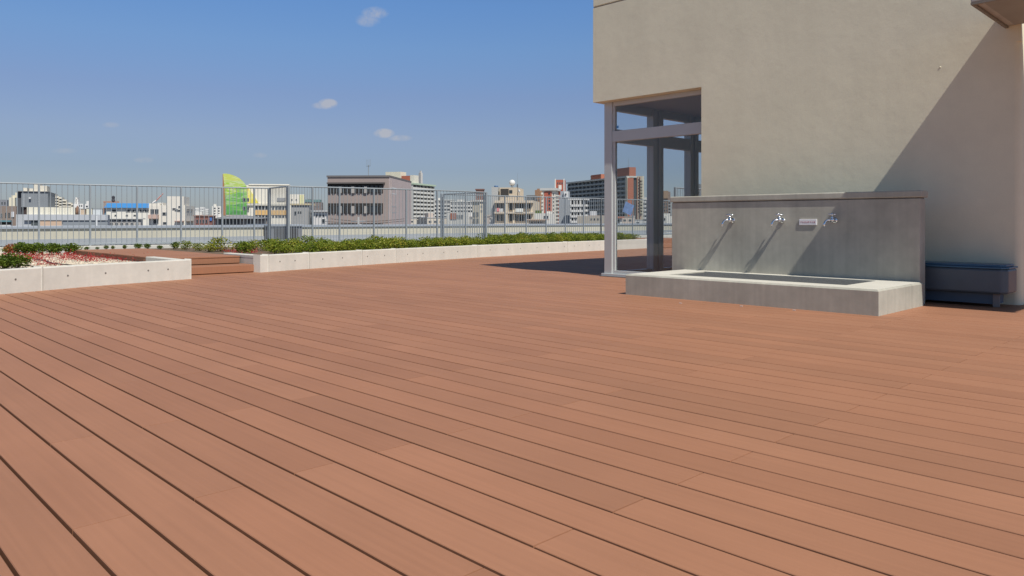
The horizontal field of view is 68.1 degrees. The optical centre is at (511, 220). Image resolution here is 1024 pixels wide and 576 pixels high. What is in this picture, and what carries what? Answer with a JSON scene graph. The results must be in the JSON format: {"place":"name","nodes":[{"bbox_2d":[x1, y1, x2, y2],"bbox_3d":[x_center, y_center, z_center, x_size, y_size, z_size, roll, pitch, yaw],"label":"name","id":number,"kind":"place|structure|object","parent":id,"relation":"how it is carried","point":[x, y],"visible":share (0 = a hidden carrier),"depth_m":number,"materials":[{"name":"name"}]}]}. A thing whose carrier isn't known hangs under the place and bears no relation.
{"place":"outdoors","nodes":[
{"label":"outdoors","id":0,"kind":"place"},
{"bbox_2d":[0,206,16,225],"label":"brown side house","id":1,"kind":"structure","parent":0,"point":[11,214],"depth_m":109.48,"materials":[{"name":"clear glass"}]},
{"bbox_2d":[9,193,16,205],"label":"cream block","id":2,"kind":"structure","parent":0,"point":[12,200],"depth_m":189.86,"materials":[{"name":"beige"}]},
{"bbox_2d":[16,191,109,225],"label":"grey clad building","id":3,"kind":"structure","parent":0,"point":[23,211],"depth_m":92.20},
{"bbox_2d":[92,208,102,214],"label":"rooftop container","id":4,"kind":"object","parent":3,"relation":"on","point":[97,211],"visible":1,"depth_m":96.26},
{"bbox_2d":[0,253,135,268],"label":"gravel","id":5,"kind":"structure","parent":0,"point":[74,260],"depth_m":13.83,"materials":[{"name":"gravel"}]},
{"bbox_2d":[0,253,19,268],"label":"shrub","id":6,"kind":"object","parent":5,"relation":"on","point":[9,258],"visible":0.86,"depth_m":11.09,"materials":[{"name":"green plant"}]},
{"bbox_2d":[3,243,20,252],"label":"shrub","id":7,"kind":"object","parent":5,"relation":"on","point":[11,249],"visible":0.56,"depth_m":16.11,"materials":[{"name":"brown plant"}]},
{"bbox_2d":[13,242,27,254],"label":"shrub","id":8,"kind":"object","parent":5,"relation":"on","point":[18,247],"visible":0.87,"depth_m":15.84,"materials":[{"name":"green plant"}]},
{"bbox_2d":[15,255,32,267],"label":"shrub","id":9,"kind":"object","parent":5,"relation":"on","point":[26,260],"visible":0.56,"depth_m":11.44,"materials":[{"name":"green plant"}]},
{"bbox_2d":[22,243,36,254],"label":"shrub","id":10,"kind":"object","parent":5,"relation":"on","point":[27,248],"visible":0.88,"depth_m":15.84,"materials":[{"name":"green plant"}]},
{"bbox_2d":[29,242,47,254],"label":"shrub","id":11,"kind":"object","parent":5,"relation":"on","point":[39,247],"visible":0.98,"depth_m":15.89,"materials":[{"name":"green plant"}]},
{"bbox_2d":[47,243,64,254],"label":"shrub","id":12,"kind":"object","parent":5,"relation":"on","point":[55,248],"visible":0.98,"depth_m":16.07,"materials":[{"name":"green plant"}]},
{"bbox_2d":[60,243,78,253],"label":"shrub","id":13,"kind":"object","parent":5,"relation":"on","point":[71,247],"visible":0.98,"depth_m":16.18,"materials":[{"name":"green plant"}]},
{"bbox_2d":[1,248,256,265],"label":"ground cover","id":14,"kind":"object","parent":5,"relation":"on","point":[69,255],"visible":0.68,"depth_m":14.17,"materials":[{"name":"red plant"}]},
{"bbox_2d":[74,197,83,214],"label":"white tower house","id":15,"kind":"structure","parent":0,"point":[77,203],"depth_m":379.90,"materials":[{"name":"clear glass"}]},
{"bbox_2d":[104,203,148,224],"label":"blue roof warehouse","id":16,"kind":"structure","parent":0,"point":[128,210],"depth_m":228.46,"materials":[{"name":"blue"}]},
{"bbox_2d":[110,218,144,224],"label":"garage","id":17,"kind":"structure","parent":0,"point":[128,221],"depth_m":139.12,"materials":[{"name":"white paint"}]},
{"bbox_2d":[148,196,194,224],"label":"white towered building","id":18,"kind":"structure","parent":0,"point":[154,216],"depth_m":179.00,"materials":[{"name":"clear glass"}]},
{"bbox_2d":[193,215,215,224],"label":"red brown house","id":19,"kind":"structure","parent":0,"point":[196,219],"depth_m":169.54,"materials":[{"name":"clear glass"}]},
{"bbox_2d":[215,215,266,224],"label":"dark gabled hall","id":20,"kind":"structure","parent":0,"point":[233,220],"depth_m":128.71,"materials":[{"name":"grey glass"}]},
{"bbox_2d":[151,246,432,257],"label":"soil","id":21,"kind":"structure","parent":0,"point":[260,251],"depth_m":16.16,"materials":[{"name":"soil"}]},
{"bbox_2d":[174,240,192,249],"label":"shrub","id":22,"kind":"object","parent":21,"relation":"on","point":[186,246],"visible":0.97,"depth_m":16.90,"materials":[{"name":"green plant"}]},
{"bbox_2d":[191,243,205,250],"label":"shrub","id":23,"kind":"object","parent":21,"relation":"on","point":[195,245],"visible":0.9,"depth_m":16.39,"materials":[{"name":"green plant"}]},
{"bbox_2d":[201,243,219,251],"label":"shrub","id":24,"kind":"object","parent":21,"relation":"on","point":[209,248],"visible":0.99,"depth_m":15.86,"materials":[{"name":"green plant"}]},
{"bbox_2d":[208,236,234,251],"bbox_3d":[-6.184,0.500,16.127,0.508,0.365,0.562,0,0,-40],"label":"shrub","id":25,"kind":"object","parent":21,"relation":"on","point":[221,248],"visible":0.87,"depth_m":16.09,"materials":[{"name":"green plant"}]},
{"bbox_2d":[231,241,254,253],"bbox_3d":[-5.305,0.529,14.950,0.479,0.288,0.605,0,0,-16],"label":"shrub","id":26,"kind":"object","parent":21,"relation":"on","point":[245,246],"visible":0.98,"depth_m":14.88,"materials":[{"name":"green plant"}]},
{"bbox_2d":[257,238,280,250],"bbox_3d":[-5.263,0.528,16.453,0.551,0.290,0.610,0,0,-9],"label":"shrub","id":27,"kind":"object","parent":21,"relation":"on","point":[265,242],"visible":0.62,"depth_m":16.40,"materials":[{"name":"green plant"}]},
{"bbox_2d":[264,239,285,253],"bbox_3d":[-4.646,0.518,14.839,0.492,0.314,0.499,0,0,25],"label":"shrub","id":28,"kind":"object","parent":21,"relation":"on","point":[274,243],"visible":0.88,"depth_m":14.78,"materials":[{"name":"green plant"}]},
{"bbox_2d":[273,245,292,253],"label":"shrub","id":29,"kind":"object","parent":21,"relation":"on","point":[284,249],"visible":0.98,"depth_m":14.62,"materials":[{"name":"green plant"}]},
{"bbox_2d":[293,242,319,252],"bbox_3d":[-3.955,0.540,14.620,0.521,0.263,0.574,0,0,6],"label":"shrub","id":30,"kind":"object","parent":21,"relation":"on","point":[308,248],"visible":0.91,"depth_m":14.62,"materials":[{"name":"green plant"}]},
{"bbox_2d":[296,235,316,243],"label":"shrub","id":31,"kind":"object","parent":21,"relation":"on","point":[308,239],"visible":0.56,"depth_m":18.06,"materials":[{"name":"green plant"}]},
{"bbox_2d":[301,240,325,251],"bbox_3d":[-3.987,0.527,15.229,0.538,0.292,0.595,0,0,-19],"label":"shrub","id":32,"kind":"object","parent":21,"relation":"on","point":[315,243],"visible":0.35,"depth_m":15.19,"materials":[{"name":"green plant"}]},
{"bbox_2d":[314,242,334,251],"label":"shrub","id":33,"kind":"object","parent":21,"relation":"on","point":[325,247],"visible":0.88,"depth_m":14.84,"materials":[{"name":"green plant"}]},
{"bbox_2d":[330,243,351,250],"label":"shrub","id":34,"kind":"object","parent":21,"relation":"on","point":[339,247],"visible":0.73,"depth_m":15.23,"materials":[{"name":"green plant"}]},
{"bbox_2d":[335,240,357,250],"bbox_3d":[-3.401,0.529,15.546,0.481,0.288,0.608,0,0,-6],"label":"shrub","id":35,"kind":"object","parent":21,"relation":"on","point":[347,241],"visible":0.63,"depth_m":15.52,"materials":[{"name":"green plant"}]},
{"bbox_2d":[352,241,370,249],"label":"shrub","id":36,"kind":"object","parent":21,"relation":"on","point":[359,246],"visible":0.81,"depth_m":15.78,"materials":[{"name":"green plant"}]},
{"bbox_2d":[358,239,383,249],"bbox_3d":[-2.997,0.525,16.016,0.584,0.296,0.530,0,0,-8],"label":"shrub","id":37,"kind":"object","parent":21,"relation":"on","point":[369,242],"visible":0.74,"depth_m":15.99,"materials":[{"name":"green plant"}]},
{"bbox_2d":[372,240,392,248],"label":"shrub","id":38,"kind":"object","parent":21,"relation":"on","point":[384,245],"visible":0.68,"depth_m":16.35,"materials":[{"name":"green plant"}]},
{"bbox_2d":[385,238,407,248],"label":"shrub","id":39,"kind":"object","parent":21,"relation":"on","point":[396,244],"visible":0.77,"depth_m":16.58,"materials":[{"name":"green plant"}]},
{"bbox_2d":[399,240,418,247],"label":"shrub","id":40,"kind":"object","parent":21,"relation":"on","point":[411,243],"visible":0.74,"depth_m":16.89,"materials":[{"name":"green plant"}]},
{"bbox_2d":[416,236,434,246],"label":"shrub","id":41,"kind":"object","parent":21,"relation":"on","point":[426,244],"visible":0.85,"depth_m":17.49,"materials":[{"name":"green plant"}]},
{"bbox_2d":[431,238,444,246],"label":"shrub","id":42,"kind":"object","parent":21,"relation":"on","point":[437,243],"visible":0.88,"depth_m":17.77,"materials":[{"name":"green plant"}]},
{"bbox_2d":[443,237,463,245],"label":"shrub","id":43,"kind":"object","parent":21,"relation":"on","point":[455,242],"visible":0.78,"depth_m":18.26,"materials":[{"name":"green plant"}]},
{"bbox_2d":[453,237,471,245],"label":"shrub","id":44,"kind":"object","parent":21,"relation":"on","point":[464,240],"visible":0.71,"depth_m":18.55,"materials":[{"name":"green plant"}]},
{"bbox_2d":[481,237,498,244],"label":"shrub","id":45,"kind":"object","parent":21,"relation":"on","point":[488,241],"visible":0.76,"depth_m":19.37,"materials":[{"name":"green plant"}]},
{"bbox_2d":[504,236,520,243],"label":"shrub","id":46,"kind":"object","parent":21,"relation":"on","point":[509,238],"visible":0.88,"depth_m":20.20,"materials":[{"name":"green plant"}]},
{"bbox_2d":[531,237,543,242],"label":"shrub","id":47,"kind":"object","parent":21,"relation":"on","point":[535,240],"visible":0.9,"depth_m":20.96,"materials":[{"name":"green plant"}]},
{"bbox_2d":[552,234,565,241],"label":"shrub","id":48,"kind":"object","parent":21,"relation":"on","point":[559,236],"visible":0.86,"depth_m":21.89,"materials":[{"name":"green plant"}]},
{"bbox_2d":[569,234,582,241],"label":"shrub","id":49,"kind":"object","parent":21,"relation":"on","point":[576,237],"visible":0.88,"depth_m":22.32,"materials":[{"name":"green plant"}]},
{"bbox_2d":[580,233,594,240],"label":"shrub","id":50,"kind":"object","parent":21,"relation":"on","point":[587,238],"visible":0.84,"depth_m":22.88,"materials":[{"name":"green plant"}]},
{"bbox_2d":[290,203,314,224],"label":"concrete house","id":51,"kind":"structure","parent":0,"point":[301,214],"depth_m":149.91,"materials":[{"name":"grey concrete"}]},
{"bbox_2d":[305,199,322,209],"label":"teal brown block","id":52,"kind":"structure","parent":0,"point":[309,201],"depth_m":419.65,"materials":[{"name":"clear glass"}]},
{"bbox_2d":[314,210,326,224],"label":"white house","id":53,"kind":"structure","parent":0,"point":[320,217],"depth_m":149.82,"materials":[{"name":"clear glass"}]},
{"bbox_2d":[0,233,671,246],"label":"gutter ledge","id":54,"kind":"object","parent":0,"point":[263,239],"visible":0.06,"depth_m":20.67,"materials":[{"name":"concrete"}]},
{"bbox_2d":[0,243,262,253],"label":"kerb wall","id":55,"kind":"structure","parent":54,"relation":"on","point":[127,247],"depth_m":18.03,"materials":[{"name":"concrete"}]},
{"bbox_2d":[0,182,268,245],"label":"railing","id":56,"kind":"object","parent":55,"relation":"on","point":[137,186],"visible":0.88,"depth_m":18.35,"materials":[{"name":"metal"}]},
{"bbox_2d":[246,224,302,239],"bbox_3d":[-7.415,0.388,23.623,1.056,0.565,1.720,0,0,-44],"label":"duct housing","id":57,"kind":"object","parent":54,"relation":"on","point":[293,231],"visible":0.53,"depth_m":23.00,"materials":[{"name":"metal"}]},
{"bbox_2d":[0,223,671,243],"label":"parapet","id":58,"kind":"structure","parent":54,"relation":"on","point":[148,233],"depth_m":22.11,"materials":[{"name":"beige paint"}]},
{"bbox_2d":[636,235,671,237],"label":"kerb wall","id":59,"kind":"structure","parent":54,"relation":"on","point":[664,236],"depth_m":30.91,"materials":[{"name":"concrete"}]},
{"bbox_2d":[441,194,601,237],"bbox_3d":[0.589,-0.124,26.491,7.579,1.478,0.052,0,0,-41],"label":"railing","id":60,"kind":"object","parent":59,"relation":"on","point":[505,196],"visible":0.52,"depth_m":27.03,"materials":[{"name":"metal"}]},
{"bbox_2d":[600,198,671,235],"bbox_3d":[6.162,-0.124,31.417,7.403,1.478,0.052,0,0,-41],"label":"railing","id":61,"kind":"object","parent":59,"relation":"on","point":[637,216],"visible":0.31,"depth_m":30.42,"materials":[{"name":"metal"}]},
{"bbox_2d":[0,0,700,215],"label":"sky","id":62,"kind":"structure","parent":0,"point":[468,95],"materials":[{"name":"blue"}]},
{"bbox_2d":[325,217,400,224],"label":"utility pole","id":63,"kind":"object","parent":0,"point":[357,221],"visible":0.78,"depth_m":87.92,"materials":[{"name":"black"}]},
{"bbox_2d":[327,175,411,224],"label":"office block","id":64,"kind":"structure","parent":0,"point":[355,195],"depth_m":106.30,"materials":[{"name":"grey concrete"}]},
{"bbox_2d":[447,213,468,223],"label":"house","id":65,"kind":"structure","parent":0,"point":[449,218],"depth_m":240.91,"materials":[{"name":"white concrete"}]},
{"bbox_2d":[450,200,471,212],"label":"apartment block","id":66,"kind":"structure","parent":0,"point":[461,206],"depth_m":600.04,"materials":[{"name":"white concrete"}]},
{"bbox_2d":[471,200,482,223],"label":"cream house","id":67,"kind":"structure","parent":0,"point":[476,211],"depth_m":230.56,"materials":[{"name":"beige concrete"}]},
{"bbox_2d":[0,247,1023,575],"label":"deck","id":68,"kind":"structure","parent":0,"point":[550,415],"depth_m":3.27,"materials":[{"name":"wood"}]},
{"bbox_2d":[0,256,190,293],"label":"planter","id":69,"kind":"object","parent":68,"relation":"on","point":[42,278],"visible":0.85,"depth_m":10.40,"materials":[{"name":"concrete"}]},
{"bbox_2d":[75,248,253,274],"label":"deck walkway","id":70,"kind":"structure","parent":68,"relation":"on","point":[205,263],"depth_m":13.57,"materials":[{"name":"wood"}]},
{"bbox_2d":[224,239,646,272],"bbox_3d":[-0.523,0.760,19.508,1.493,0.344,14.806,0,0,37],"label":"planter","id":71,"kind":"object","parent":68,"relation":"on","point":[283,262],"visible":0.84,"depth_m":16.55,"materials":[{"name":"concrete"}]},
{"bbox_2d":[635,238,671,247],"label":"deck walkway","id":72,"kind":"structure","parent":68,"relation":"on","point":[667,242],"depth_m":25.58,"materials":[{"name":"wood"}]},
{"bbox_2d":[674,187,700,196],"bbox_3d":[5.209,-0.124,20.366,2.950,1.478,0.050,0,0,-44],"label":"railing","id":73,"kind":"object","parent":68,"relation":"on","point":[675,191],"visible":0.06,"depth_m":19.41,"materials":[{"name":"metal"}]},
{"bbox_2d":[626,190,927,315],"bbox_3d":[2.872,0.287,8.779,1.450,1.225,3.160,0,0,-44],"label":"wash basin","id":74,"kind":"object","parent":68,"relation":"on","point":[864,254],"visible":1,"depth_m":8.67,"materials":[{"name":"concrete"}]},
{"bbox_2d":[721,214,734,225],"bbox_3d":[2.738,-0.010,9.558,0.187,0.164,0.089,0,0,-28],"label":"water tap","id":75,"kind":"object","parent":74,"relation":"attached to","point":[730,219],"visible":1,"depth_m":9.54,"materials":[{"name":"silver metal"}]},
{"bbox_2d":[771,213,784,226],"bbox_3d":[3.199,-0.010,9.086,0.187,0.164,0.089,0,0,-28],"label":"water tap","id":76,"kind":"object","parent":74,"relation":"attached to","point":[780,219],"visible":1,"depth_m":9.07,"materials":[{"name":"silver metal"}]},
{"bbox_2d":[799,219,816,224],"bbox_3d":[3.482,0.016,8.909,0.014,0.068,0.210,0,0,-44],"label":"sign plate","id":77,"kind":"object","parent":74,"relation":"attached to","point":[807,221],"visible":1,"depth_m":8.90,"materials":[{"name":"white"}]},
{"bbox_2d":[823,213,837,226],"bbox_3d":[3.640,-0.010,8.634,0.187,0.164,0.089,0,0,-28],"label":"water tap","id":78,"kind":"object","parent":74,"relation":"attached to","point":[833,220],"visible":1,"depth_m":8.62,"materials":[{"name":"silver metal"}]},
{"bbox_2d":[925,261,1017,306],"bbox_3d":[4.379,0.676,8.717,0.418,0.440,2.373,0,0,-44],"label":"equipment box","id":79,"kind":"object","parent":68,"relation":"on","point":[983,283],"visible":0.55,"depth_m":8.01,"materials":[{"name":"blue metal"}]},
{"bbox_2d":[492,187,538,223],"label":"radome building","id":80,"kind":"structure","parent":0,"point":[498,209],"depth_m":200.77,"materials":[{"name":"beige concrete"}]},
{"bbox_2d":[527,219,547,223],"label":"cream low house","id":81,"kind":"structure","parent":0,"point":[534,221],"depth_m":140.35,"materials":[{"name":"beige concrete"}]},
{"bbox_2d":[534,210,554,223],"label":"white low house","id":82,"kind":"structure","parent":0,"point":[542,215],"depth_m":180.66,"materials":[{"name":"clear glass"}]},
{"bbox_2d":[578,216,603,223],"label":"beige shed","id":83,"kind":"structure","parent":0,"point":[596,219],"depth_m":230.65,"materials":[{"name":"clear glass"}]},
{"bbox_2d":[664,213,671,232],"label":"white house","id":84,"kind":"structure","parent":0,"point":[665,217],"depth_m":220.82,"materials":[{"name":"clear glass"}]},
{"bbox_2d":[593,0,1023,304],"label":"stair house","id":85,"kind":"structure","parent":0,"point":[790,96],"depth_m":9.53,"materials":[{"name":"beige paint"}]},
{"bbox_2d":[623,202,633,214],"bbox_3d":[1.843,-0.195,12.004,0.002,0.224,0.229,0,0,-44],"label":"paper notice","id":86,"kind":"object","parent":85,"relation":"attached to","point":[628,208],"visible":1,"depth_m":12.00,"materials":[{"name":"paper"}]},
{"bbox_2d":[971,0,1023,27],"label":"canopy","id":87,"kind":"object","parent":85,"relation":"attached to","point":[1005,13],"visible":1,"depth_m":7.49,"materials":[{"name":"metal"}]},
{"label":"ground","id":88,"kind":"structure","parent":0,"visible":0},
{"bbox_2d":[23,184,72,206],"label":"stepped mansion","id":89,"kind":"structure","parent":88,"relation":"on","point":[61,202],"depth_m":522.69,"materials":[{"name":"white concrete"}]},
{"bbox_2d":[103,196,118,214],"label":"rust frame building","id":90,"kind":"structure","parent":88,"relation":"on","point":[113,200],"depth_m":328.61,"materials":[{"name":"grey"}]},
{"bbox_2d":[212,204,220,214],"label":"white apartment","id":91,"kind":"structure","parent":88,"relation":"on","point":[217,209],"depth_m":419.81,"materials":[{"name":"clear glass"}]},
{"bbox_2d":[223,174,289,223],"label":"mural building","id":92,"kind":"structure","parent":88,"relation":"on","point":[229,180],"depth_m":286.60,"materials":[{"name":"paint"}]},
{"bbox_2d":[290,194,303,223],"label":"mural annex","id":93,"kind":"object","parent":88,"relation":"on","point":[294,198],"visible":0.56,"depth_m":299.36,"materials":[{"name":"beige concrete"}]},
{"bbox_2d":[386,172,435,219],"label":"apartment house","id":94,"kind":"structure","parent":88,"relation":"on","point":[418,199],"depth_m":508.99,"materials":[{"name":"white concrete"}]},
{"bbox_2d":[435,198,453,216],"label":"apartment block","id":95,"kind":"structure","parent":88,"relation":"on","point":[447,206],"depth_m":639.47,"materials":[{"name":"white concrete"}]},
{"bbox_2d":[475,189,484,199],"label":"brown tower","id":96,"kind":"structure","parent":88,"relation":"on","point":[479,190],"depth_m":430.12,"materials":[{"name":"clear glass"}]},
{"bbox_2d":[535,189,541,210],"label":"brown block","id":97,"kind":"structure","parent":88,"relation":"on","point":[538,192],"depth_m":380.36,"materials":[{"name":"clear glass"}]},
{"bbox_2d":[540,188,560,223],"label":"brick panel block","id":98,"kind":"structure","parent":88,"relation":"on","point":[549,192],"depth_m":300.51,"materials":[{"name":"white concrete"}]},
{"bbox_2d":[555,179,565,223],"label":"brick tower","id":99,"kind":"structure","parent":88,"relation":"on","point":[560,184],"depth_m":310.34,"materials":[{"name":"red brick"}]},
{"bbox_2d":[559,191,570,223],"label":"grey slab block","id":100,"kind":"structure","parent":88,"relation":"on","point":[562,207],"depth_m":260.55,"materials":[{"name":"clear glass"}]},
{"bbox_2d":[568,198,588,223],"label":"white balcony block","id":101,"kind":"structure","parent":88,"relation":"on","point":[578,209],"depth_m":249.91,"materials":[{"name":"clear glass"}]},
{"bbox_2d":[566,159,636,218],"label":"long apartment house","id":102,"kind":"structure","parent":88,"relation":"on","point":[593,187],"depth_m":498.63,"materials":[{"name":"brown"}]},
{"bbox_2d":[636,176,643,218],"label":"striped tower","id":103,"kind":"structure","parent":88,"relation":"on","point":[639,187],"depth_m":480.75,"materials":[{"name":"beige concrete"}]},
{"bbox_2d":[643,197,646,222],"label":"white office","id":104,"kind":"structure","parent":88,"relation":"on","point":[645,198],"depth_m":300.69,"materials":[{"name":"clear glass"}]},
{"bbox_2d":[663,191,671,214],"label":"brown block","id":105,"kind":"structure","parent":88,"relation":"on","point":[666,195],"depth_m":320.34,"materials":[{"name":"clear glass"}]},
{"bbox_3d":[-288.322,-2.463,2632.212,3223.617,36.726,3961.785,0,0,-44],"label":"distant city","id":106,"kind":"object","parent":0,"visible":0},
{"bbox_2d":[418,213,446,223],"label":"house","id":107,"kind":"structure","parent":106,"relation":"on","point":[427,219],"depth_m":366.76,"materials":[{"name":"white concrete"}]},
{"bbox_2d":[618,216,634,222],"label":"house","id":108,"kind":"structure","parent":106,"relation":"on","point":[624,219],"depth_m":407.63,"materials":[{"name":"white concrete"}]},
{"bbox_3d":[-5.881,0.769,19.114,0.240,0.362,1.608,0,0,-44],"label":"kerb wall","id":109,"kind":"object","parent":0,"visible":0},
{"bbox_2d":[269,186,286,240],"bbox_3d":[-5.908,-0.124,19.142,0.042,1.478,1.245,0,0,-38],"label":"railing","id":110,"kind":"object","parent":109,"relation":"on","point":[285,211],"visible":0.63,"depth_m":19.06,"materials":[{"name":"metal"}]},
{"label":"kerb wall","id":111,"kind":"object","parent":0,"visible":0},
{"bbox_2d":[287,186,486,242],"bbox_3d":[-3.017,-0.124,20.489,6.262,1.478,0.402,0,0,-41],"label":"railing","id":112,"kind":"object","parent":111,"relation":"on","point":[312,209],"visible":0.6,"depth_m":19.71,"materials":[{"name":"metal"}]},
{"bbox_3d":[-1.479,0.769,23.296,0.240,0.362,2.256,0,0,-44],"label":"kerb wall","id":113,"kind":"object","parent":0,"visible":0},
{"bbox_2d":[444,192,484,238],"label":"gate","id":114,"kind":"structure","parent":113,"relation":"on","point":[467,213],"depth_m":22.97,"materials":[{"name":"metal"}]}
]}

